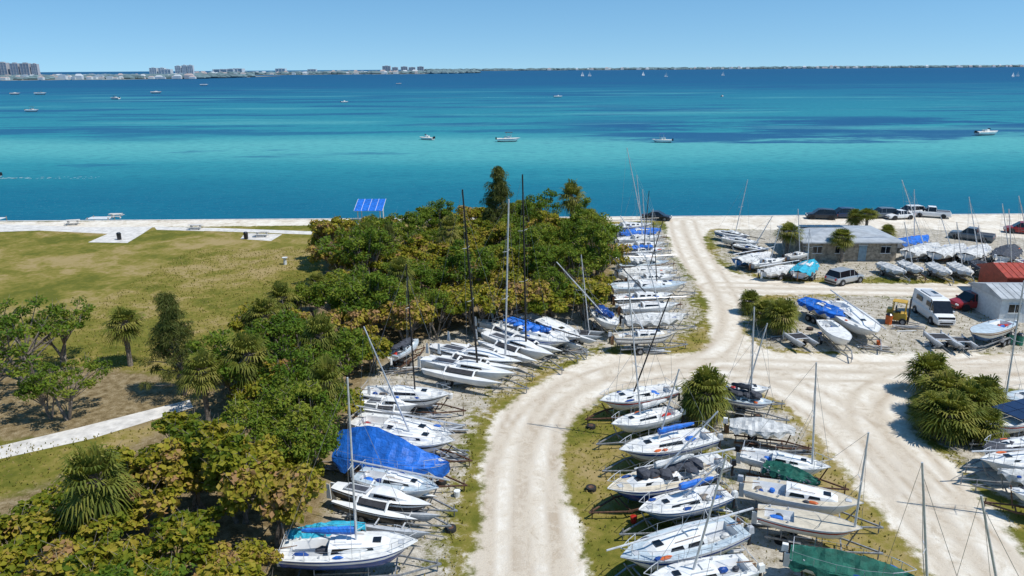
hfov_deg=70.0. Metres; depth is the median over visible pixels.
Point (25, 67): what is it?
apartment tower
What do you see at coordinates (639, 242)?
sailboat
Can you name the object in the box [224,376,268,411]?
sea grape tree
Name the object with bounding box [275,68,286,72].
apartment tower
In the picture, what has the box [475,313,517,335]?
trimaran sailboat
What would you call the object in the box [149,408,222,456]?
sea grape tree
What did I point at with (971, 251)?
sailboat
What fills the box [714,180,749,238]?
sailboat
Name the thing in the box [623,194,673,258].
sailboat
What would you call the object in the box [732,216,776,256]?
sailboat
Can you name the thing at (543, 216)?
sea grape tree
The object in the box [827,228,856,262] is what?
cabbage palm
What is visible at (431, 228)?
sea grape tree
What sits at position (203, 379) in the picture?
cabbage palm
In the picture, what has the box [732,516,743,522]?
spare tyre
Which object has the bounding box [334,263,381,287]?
mangrove tree
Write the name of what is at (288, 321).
mangrove tree
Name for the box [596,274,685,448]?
sailboat
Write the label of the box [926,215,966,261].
sailboat
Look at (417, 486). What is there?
sailboat
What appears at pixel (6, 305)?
mangrove tree
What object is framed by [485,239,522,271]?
mangrove tree
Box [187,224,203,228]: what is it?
picnic table
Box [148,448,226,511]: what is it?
sea grape tree
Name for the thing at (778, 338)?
timber pile
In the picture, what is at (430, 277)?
mangrove tree
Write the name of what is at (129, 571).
tree
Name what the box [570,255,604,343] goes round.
beach catamaran
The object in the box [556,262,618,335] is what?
sailboat
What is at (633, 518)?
plastic bucket
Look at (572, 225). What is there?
mangrove tree
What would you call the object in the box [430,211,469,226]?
sea grape tree
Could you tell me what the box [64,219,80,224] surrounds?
picnic table
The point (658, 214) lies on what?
parked car
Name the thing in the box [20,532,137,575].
sea grape tree
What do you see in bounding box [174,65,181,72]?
apartment tower
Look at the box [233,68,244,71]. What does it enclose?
apartment tower
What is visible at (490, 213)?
casuarina tree
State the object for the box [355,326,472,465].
sailboat
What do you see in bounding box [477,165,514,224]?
casuarina tree
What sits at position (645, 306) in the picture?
sailboat
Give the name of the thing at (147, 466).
sea grape tree
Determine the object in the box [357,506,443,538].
beach catamaran
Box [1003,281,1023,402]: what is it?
sailboat
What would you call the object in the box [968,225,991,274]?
sailboat
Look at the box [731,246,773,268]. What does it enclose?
sailboat
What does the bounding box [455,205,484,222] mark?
sea grape tree
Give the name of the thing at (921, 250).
sailboat
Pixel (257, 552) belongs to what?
sea grape tree
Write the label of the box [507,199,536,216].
mangrove tree
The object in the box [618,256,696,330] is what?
sailboat
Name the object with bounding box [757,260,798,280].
sailboat
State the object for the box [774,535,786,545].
spare tyre
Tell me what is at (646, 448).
sailboat
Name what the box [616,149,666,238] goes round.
sailboat
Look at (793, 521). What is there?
sailboat
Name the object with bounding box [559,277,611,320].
sea grape tree
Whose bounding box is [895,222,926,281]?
sailboat
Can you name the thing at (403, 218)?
seawall
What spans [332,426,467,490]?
sailboat
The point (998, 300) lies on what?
white workshop
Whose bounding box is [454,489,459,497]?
plastic bucket
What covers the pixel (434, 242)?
sea grape tree
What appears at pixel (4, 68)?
apartment tower
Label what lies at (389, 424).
sailboat
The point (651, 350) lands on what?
timber pile
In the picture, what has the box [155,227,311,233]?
concrete footpath
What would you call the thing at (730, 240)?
sailboat
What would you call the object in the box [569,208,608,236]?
mangrove tree
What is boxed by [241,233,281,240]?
concrete picnic pad
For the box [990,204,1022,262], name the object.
sailboat
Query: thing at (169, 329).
casuarina tree
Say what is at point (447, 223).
cabbage palm
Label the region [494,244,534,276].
sea grape tree
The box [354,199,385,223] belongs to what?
picnic shelter
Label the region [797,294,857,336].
sailboat
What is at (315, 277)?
cabbage palm
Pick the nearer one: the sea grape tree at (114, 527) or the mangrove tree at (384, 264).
the sea grape tree at (114, 527)
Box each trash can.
[116,232,121,239]
[243,231,247,238]
[1006,331,1013,344]
[1015,333,1023,345]
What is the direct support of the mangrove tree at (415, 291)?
on the ground
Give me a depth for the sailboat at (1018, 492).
40.36 m
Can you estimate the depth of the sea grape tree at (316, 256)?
83.69 m
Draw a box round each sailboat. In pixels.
[275,377,441,575]
[326,463,451,529]
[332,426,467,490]
[348,405,467,459]
[350,459,457,516]
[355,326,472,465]
[359,386,431,421]
[361,264,465,415]
[387,337,424,367]
[417,189,528,392]
[426,199,534,380]
[475,174,563,370]
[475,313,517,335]
[492,311,579,362]
[513,309,587,358]
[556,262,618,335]
[585,297,681,423]
[589,411,720,517]
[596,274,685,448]
[602,369,722,476]
[606,507,753,575]
[607,308,687,355]
[608,222,695,296]
[609,254,682,307]
[612,218,652,229]
[613,175,668,246]
[614,219,680,281]
[614,296,688,316]
[615,255,677,273]
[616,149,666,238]
[617,189,671,253]
[618,211,674,266]
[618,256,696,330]
[619,459,737,540]
[620,215,684,287]
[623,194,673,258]
[628,447,735,502]
[643,455,764,575]
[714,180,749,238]
[721,231,766,250]
[721,417,811,452]
[724,307,789,423]
[726,323,784,410]
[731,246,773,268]
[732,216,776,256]
[735,362,848,493]
[737,474,883,533]
[748,225,791,269]
[751,432,883,559]
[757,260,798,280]
[779,536,916,575]
[782,211,810,262]
[789,229,819,280]
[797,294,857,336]
[825,289,885,353]
[874,261,910,282]
[882,462,956,575]
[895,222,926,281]
[897,189,929,248]
[898,181,940,261]
[924,261,954,284]
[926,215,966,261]
[946,222,974,281]
[956,197,991,261]
[957,495,1018,575]
[958,443,1023,483]
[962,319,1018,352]
[963,430,1023,472]
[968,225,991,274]
[969,398,1023,448]
[972,468,1023,495]
[983,431,1023,514]
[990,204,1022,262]
[998,211,1019,262]
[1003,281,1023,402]
[1014,196,1023,262]
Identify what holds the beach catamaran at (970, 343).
on the ground
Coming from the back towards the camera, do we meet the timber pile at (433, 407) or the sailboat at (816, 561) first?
the timber pile at (433, 407)
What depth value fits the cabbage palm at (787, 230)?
94.39 m
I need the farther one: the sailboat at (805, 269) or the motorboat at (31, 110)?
the motorboat at (31, 110)
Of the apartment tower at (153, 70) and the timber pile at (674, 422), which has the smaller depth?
the timber pile at (674, 422)
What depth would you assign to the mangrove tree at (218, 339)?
52.08 m
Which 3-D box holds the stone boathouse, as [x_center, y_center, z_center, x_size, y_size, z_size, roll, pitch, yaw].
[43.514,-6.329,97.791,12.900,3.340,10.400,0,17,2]
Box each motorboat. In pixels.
[24,106,38,111]
[34,92,46,94]
[420,134,434,139]
[495,132,518,141]
[652,133,672,142]
[816,317,852,361]
[974,128,997,134]
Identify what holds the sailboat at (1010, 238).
on the ground
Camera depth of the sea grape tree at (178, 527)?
34.25 m
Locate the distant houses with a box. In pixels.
[0,64,1023,79]
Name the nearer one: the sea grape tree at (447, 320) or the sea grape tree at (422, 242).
the sea grape tree at (447, 320)
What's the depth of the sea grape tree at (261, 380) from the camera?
50.09 m
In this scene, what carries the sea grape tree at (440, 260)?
on the ground
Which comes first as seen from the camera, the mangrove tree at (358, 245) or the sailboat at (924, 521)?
the sailboat at (924, 521)
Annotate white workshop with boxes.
[968,282,1023,322]
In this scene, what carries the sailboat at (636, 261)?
on the ground
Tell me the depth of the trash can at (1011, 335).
65.39 m
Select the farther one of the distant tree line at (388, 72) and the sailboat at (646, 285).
the distant tree line at (388, 72)
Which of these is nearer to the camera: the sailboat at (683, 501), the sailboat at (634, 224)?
the sailboat at (683, 501)
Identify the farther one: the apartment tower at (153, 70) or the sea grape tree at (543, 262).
the apartment tower at (153, 70)
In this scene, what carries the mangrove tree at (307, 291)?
on the ground
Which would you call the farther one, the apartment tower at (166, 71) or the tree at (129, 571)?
the apartment tower at (166, 71)
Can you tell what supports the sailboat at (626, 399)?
on the ground
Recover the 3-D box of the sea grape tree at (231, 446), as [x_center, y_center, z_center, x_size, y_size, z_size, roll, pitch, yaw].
[-14.618,10.016,39.524,4.562,6.600,5.162,-14,21,-38]
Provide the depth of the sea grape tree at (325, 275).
78.61 m
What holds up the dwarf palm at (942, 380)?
on the ground
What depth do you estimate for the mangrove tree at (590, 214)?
94.63 m
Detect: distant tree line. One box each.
[0,73,255,79]
[198,70,480,74]
[424,65,1019,70]
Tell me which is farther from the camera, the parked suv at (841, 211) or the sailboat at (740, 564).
the parked suv at (841, 211)
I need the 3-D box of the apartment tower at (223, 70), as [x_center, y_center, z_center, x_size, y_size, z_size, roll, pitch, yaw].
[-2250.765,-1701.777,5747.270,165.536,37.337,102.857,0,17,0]
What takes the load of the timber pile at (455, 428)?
on the ground
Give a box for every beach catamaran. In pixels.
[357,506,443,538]
[560,335,595,353]
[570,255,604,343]
[782,329,818,353]
[923,329,961,354]
[948,333,978,355]
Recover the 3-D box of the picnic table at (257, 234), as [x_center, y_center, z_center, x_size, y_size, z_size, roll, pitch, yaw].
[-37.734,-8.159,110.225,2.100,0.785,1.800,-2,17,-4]
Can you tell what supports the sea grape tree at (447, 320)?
on the ground
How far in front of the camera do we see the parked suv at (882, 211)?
119.61 m
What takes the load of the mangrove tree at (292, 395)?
on the ground
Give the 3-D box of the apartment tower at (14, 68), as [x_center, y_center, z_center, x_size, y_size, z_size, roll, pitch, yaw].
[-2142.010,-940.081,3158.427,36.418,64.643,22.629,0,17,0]
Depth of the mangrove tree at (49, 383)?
51.94 m
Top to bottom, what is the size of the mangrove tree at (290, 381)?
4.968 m
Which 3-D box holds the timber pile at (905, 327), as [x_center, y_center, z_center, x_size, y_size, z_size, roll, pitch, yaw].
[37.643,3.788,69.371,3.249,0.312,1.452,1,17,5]
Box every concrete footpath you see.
[0,224,151,242]
[0,400,192,458]
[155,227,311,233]
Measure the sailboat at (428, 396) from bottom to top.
11.202 m
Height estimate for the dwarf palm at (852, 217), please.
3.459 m
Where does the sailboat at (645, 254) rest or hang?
on the ground
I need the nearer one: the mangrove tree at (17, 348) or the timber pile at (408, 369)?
the mangrove tree at (17, 348)
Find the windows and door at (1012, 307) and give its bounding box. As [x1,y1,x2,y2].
[1007,304,1022,313]
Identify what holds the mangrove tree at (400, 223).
on the ground
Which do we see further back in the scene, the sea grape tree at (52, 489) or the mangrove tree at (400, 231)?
the mangrove tree at (400, 231)
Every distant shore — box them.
[0,76,266,80]
[276,73,424,74]
[495,67,963,70]
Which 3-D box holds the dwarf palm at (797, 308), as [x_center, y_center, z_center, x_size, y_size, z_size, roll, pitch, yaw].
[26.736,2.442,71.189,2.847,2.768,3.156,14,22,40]
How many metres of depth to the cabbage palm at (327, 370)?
46.27 m
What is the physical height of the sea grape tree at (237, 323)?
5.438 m
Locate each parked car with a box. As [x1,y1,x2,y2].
[642,210,671,221]
[885,209,913,219]
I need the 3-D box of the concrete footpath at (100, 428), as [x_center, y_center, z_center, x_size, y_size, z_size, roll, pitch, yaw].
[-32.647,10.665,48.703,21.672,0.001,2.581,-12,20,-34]
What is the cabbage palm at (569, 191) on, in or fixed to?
on the ground
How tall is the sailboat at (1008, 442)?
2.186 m
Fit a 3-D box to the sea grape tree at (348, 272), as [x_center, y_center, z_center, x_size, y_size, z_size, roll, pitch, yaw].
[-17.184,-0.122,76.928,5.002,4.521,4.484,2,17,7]
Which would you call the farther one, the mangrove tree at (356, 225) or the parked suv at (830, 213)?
the parked suv at (830, 213)
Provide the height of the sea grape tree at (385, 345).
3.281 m
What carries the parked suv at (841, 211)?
on the dirt road
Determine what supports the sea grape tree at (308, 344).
on the ground
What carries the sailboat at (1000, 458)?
on the ground
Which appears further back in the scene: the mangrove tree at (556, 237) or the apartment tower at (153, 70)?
the apartment tower at (153, 70)
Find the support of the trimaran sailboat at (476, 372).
on the ground
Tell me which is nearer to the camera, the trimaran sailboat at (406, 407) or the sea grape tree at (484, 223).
the trimaran sailboat at (406, 407)
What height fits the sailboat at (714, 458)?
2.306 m
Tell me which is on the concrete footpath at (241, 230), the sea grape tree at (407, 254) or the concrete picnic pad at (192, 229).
the concrete picnic pad at (192, 229)
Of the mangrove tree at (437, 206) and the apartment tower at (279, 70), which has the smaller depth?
the mangrove tree at (437, 206)
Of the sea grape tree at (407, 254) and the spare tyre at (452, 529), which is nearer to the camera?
the spare tyre at (452, 529)
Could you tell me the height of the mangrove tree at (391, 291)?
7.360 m
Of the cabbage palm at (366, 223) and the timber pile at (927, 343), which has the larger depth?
the cabbage palm at (366, 223)
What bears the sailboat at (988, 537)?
on the ground
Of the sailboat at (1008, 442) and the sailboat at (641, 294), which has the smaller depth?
the sailboat at (1008, 442)
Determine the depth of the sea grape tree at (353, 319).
62.07 m
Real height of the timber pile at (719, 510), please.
0.312 m
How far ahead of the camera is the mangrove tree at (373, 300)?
64.23 m
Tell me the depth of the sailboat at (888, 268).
86.16 m
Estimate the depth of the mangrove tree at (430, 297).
66.89 m
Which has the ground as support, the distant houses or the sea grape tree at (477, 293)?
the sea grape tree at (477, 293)
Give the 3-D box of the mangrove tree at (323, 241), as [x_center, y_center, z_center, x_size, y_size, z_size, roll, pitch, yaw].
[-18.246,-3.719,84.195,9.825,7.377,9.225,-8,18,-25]
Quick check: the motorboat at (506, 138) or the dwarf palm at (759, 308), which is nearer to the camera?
the dwarf palm at (759, 308)
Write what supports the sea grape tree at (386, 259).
on the ground
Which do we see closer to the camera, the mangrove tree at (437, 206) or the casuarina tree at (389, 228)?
the casuarina tree at (389, 228)
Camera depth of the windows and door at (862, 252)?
93.51 m
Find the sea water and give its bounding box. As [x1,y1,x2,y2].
[0,67,1023,220]
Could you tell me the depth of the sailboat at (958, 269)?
85.19 m
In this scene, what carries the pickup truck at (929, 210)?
on the dirt road
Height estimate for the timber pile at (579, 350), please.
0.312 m
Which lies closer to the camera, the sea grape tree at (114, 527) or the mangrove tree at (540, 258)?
the sea grape tree at (114, 527)
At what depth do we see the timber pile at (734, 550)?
37.63 m
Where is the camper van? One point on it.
(932, 306)
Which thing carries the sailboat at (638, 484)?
on the ground
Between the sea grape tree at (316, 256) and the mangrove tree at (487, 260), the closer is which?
the mangrove tree at (487, 260)
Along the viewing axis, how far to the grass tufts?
67.04 m
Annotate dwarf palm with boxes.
[677,363,736,434]
[678,391,701,420]
[709,395,730,419]
[738,289,761,316]
[745,298,774,328]
[759,297,799,335]
[787,301,801,324]
[844,208,863,225]
[880,223,898,236]
[896,350,953,392]
[905,368,981,404]
[905,388,954,438]
[912,389,987,449]
[940,376,1000,426]
[961,406,1010,445]
[966,372,1009,409]
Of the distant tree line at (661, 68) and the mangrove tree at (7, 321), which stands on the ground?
the mangrove tree at (7, 321)
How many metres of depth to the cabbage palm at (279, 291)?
64.62 m
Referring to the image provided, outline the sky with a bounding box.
[0,0,1023,71]
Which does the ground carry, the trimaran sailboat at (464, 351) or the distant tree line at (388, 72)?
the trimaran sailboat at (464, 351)
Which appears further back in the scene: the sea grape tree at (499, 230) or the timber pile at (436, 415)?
the sea grape tree at (499, 230)
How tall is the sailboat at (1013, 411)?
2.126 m
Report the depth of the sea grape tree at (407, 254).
83.76 m
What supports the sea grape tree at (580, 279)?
on the ground
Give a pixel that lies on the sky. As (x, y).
(55, 35)
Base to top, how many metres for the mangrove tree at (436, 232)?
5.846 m
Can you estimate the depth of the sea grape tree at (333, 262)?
81.12 m
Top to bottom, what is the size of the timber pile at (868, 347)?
0.312 m
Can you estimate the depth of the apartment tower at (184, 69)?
3439.33 m
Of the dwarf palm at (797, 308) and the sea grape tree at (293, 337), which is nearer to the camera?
the sea grape tree at (293, 337)
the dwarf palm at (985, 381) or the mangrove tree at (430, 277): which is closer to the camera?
the dwarf palm at (985, 381)
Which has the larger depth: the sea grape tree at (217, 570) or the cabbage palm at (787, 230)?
the cabbage palm at (787, 230)
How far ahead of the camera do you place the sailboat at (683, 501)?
39.12 m
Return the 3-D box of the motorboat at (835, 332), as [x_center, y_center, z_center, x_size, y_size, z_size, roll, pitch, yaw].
[28.724,4.514,64.730,2.236,1.762,7.290,0,17,2]
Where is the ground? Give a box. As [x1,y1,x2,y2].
[0,216,1023,575]
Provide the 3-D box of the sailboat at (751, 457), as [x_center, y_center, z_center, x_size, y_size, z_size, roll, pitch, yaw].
[16.543,7.912,42.718,6.587,8.068,1.994,7,18,23]
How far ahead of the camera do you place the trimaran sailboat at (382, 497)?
39.91 m
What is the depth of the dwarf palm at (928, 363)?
55.07 m
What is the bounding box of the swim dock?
[87,215,114,219]
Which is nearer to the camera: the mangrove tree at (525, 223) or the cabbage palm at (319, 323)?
the cabbage palm at (319, 323)
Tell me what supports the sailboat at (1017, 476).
on the ground
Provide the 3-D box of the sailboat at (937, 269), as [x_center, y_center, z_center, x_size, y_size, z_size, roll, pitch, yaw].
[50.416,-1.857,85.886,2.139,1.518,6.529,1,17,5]
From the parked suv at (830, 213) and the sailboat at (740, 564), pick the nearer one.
the sailboat at (740, 564)
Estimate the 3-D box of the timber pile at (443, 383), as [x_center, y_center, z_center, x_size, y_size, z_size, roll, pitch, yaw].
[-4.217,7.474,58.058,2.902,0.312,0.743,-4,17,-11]
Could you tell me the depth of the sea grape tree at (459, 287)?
72.64 m
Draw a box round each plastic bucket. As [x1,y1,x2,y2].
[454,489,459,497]
[630,514,636,523]
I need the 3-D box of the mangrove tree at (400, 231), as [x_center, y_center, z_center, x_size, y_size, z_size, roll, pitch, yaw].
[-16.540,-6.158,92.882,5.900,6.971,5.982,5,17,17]
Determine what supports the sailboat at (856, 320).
on the ground
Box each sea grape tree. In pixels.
[0,502,50,572]
[0,548,24,575]
[8,489,122,552]
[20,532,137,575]
[41,444,161,519]
[55,487,149,542]
[61,531,180,575]
[96,435,192,541]
[123,505,225,575]
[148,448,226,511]
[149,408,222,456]
[183,410,282,523]
[192,557,272,575]
[195,537,283,574]
[216,450,326,546]
[217,351,276,379]
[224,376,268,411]
[225,301,307,332]
[228,557,266,575]
[242,396,315,433]
[246,367,308,415]
[261,356,314,390]
[277,433,320,457]
[281,328,303,351]
[285,446,325,479]
[292,327,352,361]
[299,311,311,325]
[305,234,356,268]
[307,215,355,265]
[307,217,341,243]
[311,383,364,430]
[323,269,347,283]
[325,308,380,360]
[327,246,360,270]
[328,269,363,281]
[358,216,397,228]
[359,249,375,272]
[361,335,393,373]
[368,248,414,274]
[369,251,418,267]
[373,292,439,339]
[395,233,432,257]
[411,238,455,260]
[411,255,458,288]
[419,224,439,240]
[422,269,463,288]
[425,278,480,317]
[427,233,441,243]
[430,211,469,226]
[434,289,466,328]
[440,283,497,334]
[452,228,498,246]
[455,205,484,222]
[458,216,492,228]
[460,240,483,262]
[470,224,500,254]
[471,265,514,286]
[475,271,553,318]
[480,218,515,249]
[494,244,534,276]
[513,255,567,278]
[515,287,568,317]
[524,209,564,232]
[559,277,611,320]
[563,275,605,310]
[583,242,632,272]
[585,271,615,288]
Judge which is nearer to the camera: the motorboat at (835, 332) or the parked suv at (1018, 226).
the motorboat at (835, 332)
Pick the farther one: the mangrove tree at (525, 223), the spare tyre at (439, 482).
the mangrove tree at (525, 223)
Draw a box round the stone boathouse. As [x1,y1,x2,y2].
[777,225,905,260]
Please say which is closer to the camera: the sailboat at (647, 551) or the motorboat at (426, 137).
the sailboat at (647, 551)
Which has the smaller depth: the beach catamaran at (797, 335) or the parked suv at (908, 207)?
the beach catamaran at (797, 335)
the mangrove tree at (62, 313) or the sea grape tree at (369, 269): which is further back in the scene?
the sea grape tree at (369, 269)
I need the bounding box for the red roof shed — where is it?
[977,262,1023,281]
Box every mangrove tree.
[0,295,50,374]
[0,295,85,381]
[0,295,95,365]
[0,324,42,381]
[12,362,67,419]
[19,352,113,420]
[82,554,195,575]
[180,324,269,403]
[210,396,294,442]
[245,308,313,357]
[253,378,309,418]
[253,400,342,493]
[255,336,344,387]
[257,375,352,461]
[283,281,323,317]
[300,266,368,330]
[312,327,370,383]
[315,224,400,270]
[325,271,393,337]
[328,225,396,272]
[328,271,411,340]
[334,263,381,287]
[349,212,416,274]
[349,216,364,230]
[362,214,403,239]
[380,259,418,278]
[387,256,446,295]
[395,209,432,258]
[395,279,429,301]
[402,225,436,257]
[404,288,456,339]
[410,198,460,227]
[430,226,465,243]
[440,237,498,284]
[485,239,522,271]
[495,212,527,227]
[503,222,537,266]
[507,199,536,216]
[509,226,552,279]
[515,188,560,221]
[516,244,565,279]
[527,221,574,244]
[528,266,572,317]
[542,242,581,277]
[551,245,606,279]
[559,216,589,267]
[564,196,612,231]
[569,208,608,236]
[569,222,625,274]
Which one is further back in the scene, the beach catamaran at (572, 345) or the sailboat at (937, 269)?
the sailboat at (937, 269)
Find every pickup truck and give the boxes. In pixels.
[912,205,951,218]
[948,226,995,242]
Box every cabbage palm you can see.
[54,441,147,538]
[99,306,152,366]
[176,347,227,420]
[215,330,273,399]
[239,294,282,330]
[265,280,298,310]
[295,309,344,360]
[304,353,349,451]
[305,271,327,312]
[359,221,378,272]
[385,255,416,299]
[436,213,462,244]
[555,178,586,242]
[580,221,597,277]
[772,221,803,253]
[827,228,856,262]
[853,208,878,225]
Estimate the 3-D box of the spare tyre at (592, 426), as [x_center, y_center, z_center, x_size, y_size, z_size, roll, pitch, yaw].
[5.503,9.636,50.916,0.636,0.205,0.636,0,17,0]
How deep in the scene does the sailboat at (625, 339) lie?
63.88 m
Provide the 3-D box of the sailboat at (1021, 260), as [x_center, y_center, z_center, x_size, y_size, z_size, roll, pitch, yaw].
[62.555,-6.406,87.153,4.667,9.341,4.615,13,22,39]
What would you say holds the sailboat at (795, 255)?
on the ground
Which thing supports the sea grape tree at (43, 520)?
on the ground
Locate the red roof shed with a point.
(1001, 272)
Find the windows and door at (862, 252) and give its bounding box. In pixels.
[812,245,891,260]
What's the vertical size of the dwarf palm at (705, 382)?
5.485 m
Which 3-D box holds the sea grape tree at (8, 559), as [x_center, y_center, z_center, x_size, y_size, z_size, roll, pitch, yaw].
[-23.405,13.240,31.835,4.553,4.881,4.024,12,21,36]
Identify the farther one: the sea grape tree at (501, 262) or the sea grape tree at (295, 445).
the sea grape tree at (501, 262)
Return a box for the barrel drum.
[885,313,892,324]
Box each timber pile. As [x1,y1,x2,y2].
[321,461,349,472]
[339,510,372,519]
[384,366,420,374]
[412,413,452,418]
[414,405,439,408]
[434,448,468,460]
[440,381,463,385]
[441,424,467,431]
[561,347,588,354]
[643,349,670,353]
[666,421,680,424]
[705,508,732,516]
[724,543,744,553]
[746,520,766,525]
[767,335,794,340]
[771,442,814,454]
[857,344,893,352]
[891,324,925,331]
[923,341,949,347]
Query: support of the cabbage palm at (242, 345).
on the ground
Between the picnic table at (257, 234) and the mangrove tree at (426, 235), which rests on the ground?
the mangrove tree at (426, 235)
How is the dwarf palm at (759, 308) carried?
on the ground
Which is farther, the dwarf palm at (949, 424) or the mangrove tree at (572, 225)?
the mangrove tree at (572, 225)
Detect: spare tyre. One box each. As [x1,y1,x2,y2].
[436,478,446,485]
[445,524,455,533]
[586,423,595,429]
[586,484,596,492]
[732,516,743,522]
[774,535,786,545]
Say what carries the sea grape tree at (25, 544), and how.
on the ground
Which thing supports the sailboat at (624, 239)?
on the ground
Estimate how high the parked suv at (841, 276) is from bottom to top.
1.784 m
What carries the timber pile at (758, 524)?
on the ground
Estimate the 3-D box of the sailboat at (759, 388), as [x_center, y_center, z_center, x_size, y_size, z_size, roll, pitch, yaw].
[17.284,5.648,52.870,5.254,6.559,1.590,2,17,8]
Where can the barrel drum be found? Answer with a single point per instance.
(888, 318)
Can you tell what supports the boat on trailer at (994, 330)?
on the ground
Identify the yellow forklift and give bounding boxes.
[886,297,919,325]
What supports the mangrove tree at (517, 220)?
on the ground
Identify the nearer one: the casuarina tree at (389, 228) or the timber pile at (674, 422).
the timber pile at (674, 422)
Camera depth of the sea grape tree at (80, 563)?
30.13 m
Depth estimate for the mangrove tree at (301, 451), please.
41.44 m
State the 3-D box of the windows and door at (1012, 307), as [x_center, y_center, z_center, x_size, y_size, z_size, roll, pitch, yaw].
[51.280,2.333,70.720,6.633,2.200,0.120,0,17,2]
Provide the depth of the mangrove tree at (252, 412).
44.06 m
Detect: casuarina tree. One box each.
[136,291,208,395]
[383,224,399,252]
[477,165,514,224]
[481,196,500,223]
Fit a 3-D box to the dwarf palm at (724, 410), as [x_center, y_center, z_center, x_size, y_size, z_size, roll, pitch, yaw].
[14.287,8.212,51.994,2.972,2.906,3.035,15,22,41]
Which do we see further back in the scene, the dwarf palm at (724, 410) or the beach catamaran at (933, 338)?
the beach catamaran at (933, 338)
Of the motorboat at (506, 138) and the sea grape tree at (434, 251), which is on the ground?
the sea grape tree at (434, 251)
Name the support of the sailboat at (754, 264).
on the ground
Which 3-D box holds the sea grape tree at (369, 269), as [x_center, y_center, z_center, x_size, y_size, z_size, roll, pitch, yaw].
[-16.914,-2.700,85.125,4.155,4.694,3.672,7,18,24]
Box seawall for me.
[0,214,1023,221]
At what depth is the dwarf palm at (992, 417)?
47.50 m
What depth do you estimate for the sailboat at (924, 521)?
28.96 m
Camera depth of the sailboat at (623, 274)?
83.92 m
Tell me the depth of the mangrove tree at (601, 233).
79.26 m
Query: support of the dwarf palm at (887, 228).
on the ground
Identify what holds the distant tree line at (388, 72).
on the distant shore at (320, 74)
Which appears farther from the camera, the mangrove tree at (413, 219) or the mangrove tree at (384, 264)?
the mangrove tree at (413, 219)
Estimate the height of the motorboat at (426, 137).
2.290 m
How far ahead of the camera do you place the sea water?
261.70 m
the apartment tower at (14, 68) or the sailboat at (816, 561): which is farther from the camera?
the apartment tower at (14, 68)
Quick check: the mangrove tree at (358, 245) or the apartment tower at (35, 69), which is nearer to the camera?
the mangrove tree at (358, 245)
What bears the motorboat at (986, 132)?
on the sea water
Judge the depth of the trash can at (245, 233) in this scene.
108.31 m
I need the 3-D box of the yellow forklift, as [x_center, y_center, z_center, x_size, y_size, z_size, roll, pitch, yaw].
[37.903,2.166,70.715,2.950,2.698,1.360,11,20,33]
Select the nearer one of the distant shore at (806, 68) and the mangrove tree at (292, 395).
the mangrove tree at (292, 395)
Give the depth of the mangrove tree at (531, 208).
97.82 m
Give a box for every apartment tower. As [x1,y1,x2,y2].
[0,62,10,74]
[9,62,20,74]
[19,62,31,74]
[30,63,40,74]
[149,67,158,73]
[160,69,172,73]
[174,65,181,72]
[181,65,187,73]
[187,65,194,73]
[212,69,234,71]
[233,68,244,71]
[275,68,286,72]
[382,66,390,70]
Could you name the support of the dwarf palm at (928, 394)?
on the ground
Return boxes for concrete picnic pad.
[181,227,206,230]
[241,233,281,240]
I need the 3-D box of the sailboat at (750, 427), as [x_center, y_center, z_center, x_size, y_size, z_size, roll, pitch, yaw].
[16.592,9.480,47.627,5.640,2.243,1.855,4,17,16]
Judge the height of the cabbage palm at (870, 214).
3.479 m
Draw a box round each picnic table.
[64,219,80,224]
[107,213,124,217]
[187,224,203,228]
[253,231,269,236]
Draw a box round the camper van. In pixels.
[911,288,955,324]
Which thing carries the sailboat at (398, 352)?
on the ground
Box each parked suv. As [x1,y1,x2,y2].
[805,208,837,219]
[824,267,864,286]
[835,207,855,218]
[874,207,896,218]
[900,204,924,212]
[949,290,977,311]
[1003,221,1023,233]
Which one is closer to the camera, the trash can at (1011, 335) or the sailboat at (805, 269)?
the trash can at (1011, 335)
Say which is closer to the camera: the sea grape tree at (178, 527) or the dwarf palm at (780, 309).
the sea grape tree at (178, 527)
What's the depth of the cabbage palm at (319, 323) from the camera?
53.22 m
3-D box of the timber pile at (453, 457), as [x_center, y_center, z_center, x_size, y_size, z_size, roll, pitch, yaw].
[-4.094,10.770,47.069,2.620,0.312,1.121,2,17,6]
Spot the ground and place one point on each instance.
(64, 268)
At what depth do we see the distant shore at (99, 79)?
2297.77 m
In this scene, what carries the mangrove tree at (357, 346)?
on the ground
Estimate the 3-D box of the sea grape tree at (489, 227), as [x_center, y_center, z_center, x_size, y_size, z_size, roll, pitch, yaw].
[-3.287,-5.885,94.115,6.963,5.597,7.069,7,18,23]
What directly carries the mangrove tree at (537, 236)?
on the ground
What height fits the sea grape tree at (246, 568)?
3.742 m
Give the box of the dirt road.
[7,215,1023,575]
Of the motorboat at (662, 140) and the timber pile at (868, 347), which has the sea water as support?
the motorboat at (662, 140)
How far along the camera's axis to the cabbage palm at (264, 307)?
60.13 m
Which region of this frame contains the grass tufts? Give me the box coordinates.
[0,245,1023,575]
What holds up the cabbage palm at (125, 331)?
on the ground
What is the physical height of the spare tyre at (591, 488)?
0.205 m

